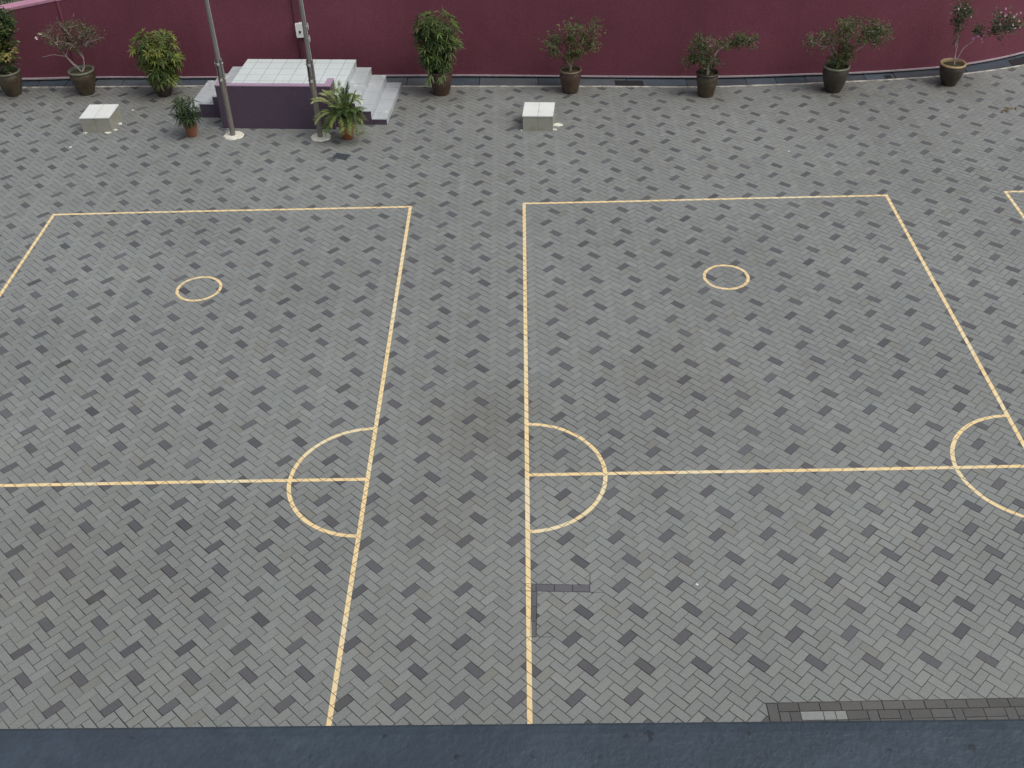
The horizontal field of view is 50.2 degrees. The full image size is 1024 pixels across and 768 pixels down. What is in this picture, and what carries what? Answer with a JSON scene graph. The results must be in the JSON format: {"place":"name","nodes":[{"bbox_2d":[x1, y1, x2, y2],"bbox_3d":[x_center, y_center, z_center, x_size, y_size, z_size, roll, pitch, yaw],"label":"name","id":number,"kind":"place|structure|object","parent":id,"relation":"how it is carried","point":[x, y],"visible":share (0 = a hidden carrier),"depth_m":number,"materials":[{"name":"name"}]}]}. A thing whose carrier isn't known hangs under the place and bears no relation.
{"place":"outdoors","nodes":[
{"label":"outdoors","id":0,"kind":"place"},
{"bbox_2d":[0,0,21,4],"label":"ground","id":1,"kind":"structure","parent":0,"point":[4,1],"depth_m":27.99,"materials":[{"name":"soil"}]},
{"bbox_2d":[0,719,1023,767],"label":"ledge","id":2,"kind":"structure","parent":1,"relation":"on","point":[995,743],"depth_m":1.21,"materials":[{"name":"concrete"},{"name":"dark blue paint"}]},
{"bbox_2d":[0,0,1023,81],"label":"boundary wall","id":3,"kind":"structure","parent":1,"relation":"on","point":[640,39],"depth_m":22.06,"materials":[{"name":"red paint"}]},
{"bbox_2d":[292,0,304,58],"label":"junction box","id":4,"kind":"object","parent":3,"relation":"attached to","point":[299,30],"visible":0.76,"depth_m":22.07,"materials":[{"name":"plastic"}]},
{"bbox_2d":[0,66,1023,728],"bbox_3d":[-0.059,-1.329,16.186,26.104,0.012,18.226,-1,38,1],"label":"pavement","id":5,"kind":"structure","parent":0,"point":[446,174],"depth_m":14.15,"materials":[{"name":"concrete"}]},
{"bbox_2d":[0,1,21,96],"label":"potted bush","id":6,"kind":"object","parent":5,"relation":"on","point":[10,80],"visible":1,"depth_m":21.95,"materials":[{"name":"green plant"}]},
{"bbox_2d":[34,14,105,95],"bbox_3d":[-8.781,-6.637,22.030,1.365,1.582,0.764,-1,38,1],"label":"potted shrub","id":7,"kind":"object","parent":5,"relation":"on","point":[83,79],"visible":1,"depth_m":21.89,"materials":[{"name":"green plant"}]},
{"bbox_2d":[79,104,121,133],"bbox_3d":[-7.911,-5.112,21.098,0.650,0.315,0.667,-1,38,2],"label":"tiled block","id":8,"kind":"object","parent":5,"relation":"on","point":[104,118],"depth_m":20.94,"materials":[{"name":"tile"}]},
{"bbox_2d":[127,27,186,96],"bbox_3d":[-7.093,-6.446,21.914,1.056,1.336,1.024,21,44,26],"label":"lady palm","id":9,"kind":"object","parent":5,"relation":"on","point":[163,73],"visible":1,"depth_m":21.71,"materials":[{"name":"plant"}]},
{"bbox_2d":[168,94,203,137],"bbox_3d":[-6.089,-5.051,20.483,0.696,0.857,0.638,30,48,34],"label":"palm","id":10,"kind":"object","parent":5,"relation":"on","point":[189,121],"visible":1,"depth_m":20.40,"materials":[{"name":"plant"}]},
{"bbox_2d":[0,206,411,725],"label":"court line","id":11,"kind":"object","parent":5,"relation":"on","point":[345,616],"visible":0.98,"depth_m":13.19,"materials":[{"name":"yellow paint"}]},
{"bbox_2d":[204,0,243,139],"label":"flagpole","id":12,"kind":"object","parent":5,"relation":"on","point":[232,134],"visible":1,"depth_m":20.00,"materials":[{"name":"metal"}]},
{"bbox_2d":[188,59,401,128],"bbox_3d":[-4.330,-5.810,21.384,4.016,0.885,1.954,2,38,5],"label":"podium","id":13,"kind":"object","parent":5,"relation":"on","point":[269,93],"visible":0.74,"depth_m":20.99,"materials":[{"name":"white tile"}]},
{"bbox_2d":[299,0,330,141],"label":"flagpole","id":14,"kind":"object","parent":5,"relation":"on","point":[318,136],"visible":1,"depth_m":19.80,"materials":[{"name":"metal"}]},
{"bbox_2d":[311,79,368,139],"bbox_3d":[-3.169,-5.031,20.162,1.076,1.067,0.926,-1,38,1],"label":"palm","id":15,"kind":"object","parent":5,"relation":"on","point":[346,112],"visible":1,"depth_m":20.02,"materials":[{"name":"plant"}]},
{"bbox_2d":[331,153,350,159],"bbox_3d":[-3.106,-4.145,19.883,0.300,0.010,0.200,11,40,16],"label":"drain cover","id":16,"kind":"object","parent":5,"relation":"on","point":[341,156],"visible":1,"depth_m":19.87,"materials":[{"name":"metal"}]},
{"bbox_2d":[410,6,464,95],"bbox_3d":[-1.457,-6.554,21.485,1.108,1.731,1.038,-1,38,1],"label":"lady palm","id":17,"kind":"object","parent":5,"relation":"on","point":[437,49],"visible":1,"depth_m":21.25,"materials":[{"name":"green plant"}]},
{"bbox_2d":[22,54,1023,86],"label":"drain channel","id":18,"kind":"object","parent":5,"relation":"in","point":[556,81],"visible":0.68,"depth_m":22.32,"materials":[{"name":"concrete"}]},
{"bbox_2d":[0,64,1023,87],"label":"kerb","id":19,"kind":"structure","parent":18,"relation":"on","point":[599,86],"depth_m":22.04,"materials":[{"name":"grey concrete"}]},
{"bbox_2d":[520,102,562,131],"bbox_3d":[0.569,-5.047,20.645,0.803,0.315,0.616,2,38,5],"label":"tiled block","id":20,"kind":"object","parent":5,"relation":"on","point":[538,116],"depth_m":20.46,"materials":[{"name":"tile"}]},
{"bbox_2d":[537,15,605,93],"bbox_3d":[1.179,-6.465,21.398,1.345,1.557,0.711,-1,38,1],"label":"potted shrub","id":21,"kind":"object","parent":5,"relation":"on","point":[570,74],"visible":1,"depth_m":21.34,"materials":[{"name":"green plant"}]},
{"bbox_2d":[678,30,760,97],"bbox_3d":[3.985,-6.218,21.160,1.550,1.313,0.621,-1,38,1],"label":"potted shrub","id":22,"kind":"object","parent":5,"relation":"on","point":[707,78],"visible":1,"depth_m":21.06,"materials":[{"name":"green plant"}]},
{"bbox_2d":[523,194,1023,723],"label":"court line","id":23,"kind":"object","parent":5,"relation":"on","point":[577,518],"visible":0.98,"depth_m":13.10,"materials":[{"name":"yellow paint"}]},
{"bbox_2d":[799,14,898,93],"bbox_3d":[6.462,-6.400,21.094,1.835,1.546,0.757,-5,38,-4],"label":"potted shrub","id":24,"kind":"object","parent":5,"relation":"on","point":[835,73],"visible":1,"depth_m":20.98,"materials":[{"name":"green plant"}]},
{"bbox_2d":[939,0,1023,86],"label":"potted shrub","id":25,"kind":"object","parent":5,"relation":"on","point":[951,71],"visible":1,"depth_m":21.00,"materials":[{"name":"green plant"}]},
{"bbox_2d":[1002,106,1017,111],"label":"dry leaves","id":26,"kind":"object","parent":5,"relation":"on","point":[1009,108],"visible":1,"depth_m":20.68,"materials":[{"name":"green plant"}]},
{"bbox_2d":[1004,191,1023,218],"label":"court line","id":27,"kind":"object","parent":5,"relation":"on","point":[1014,204],"visible":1,"depth_m":17.97,"materials":[{"name":"yellow paint"}]}
]}

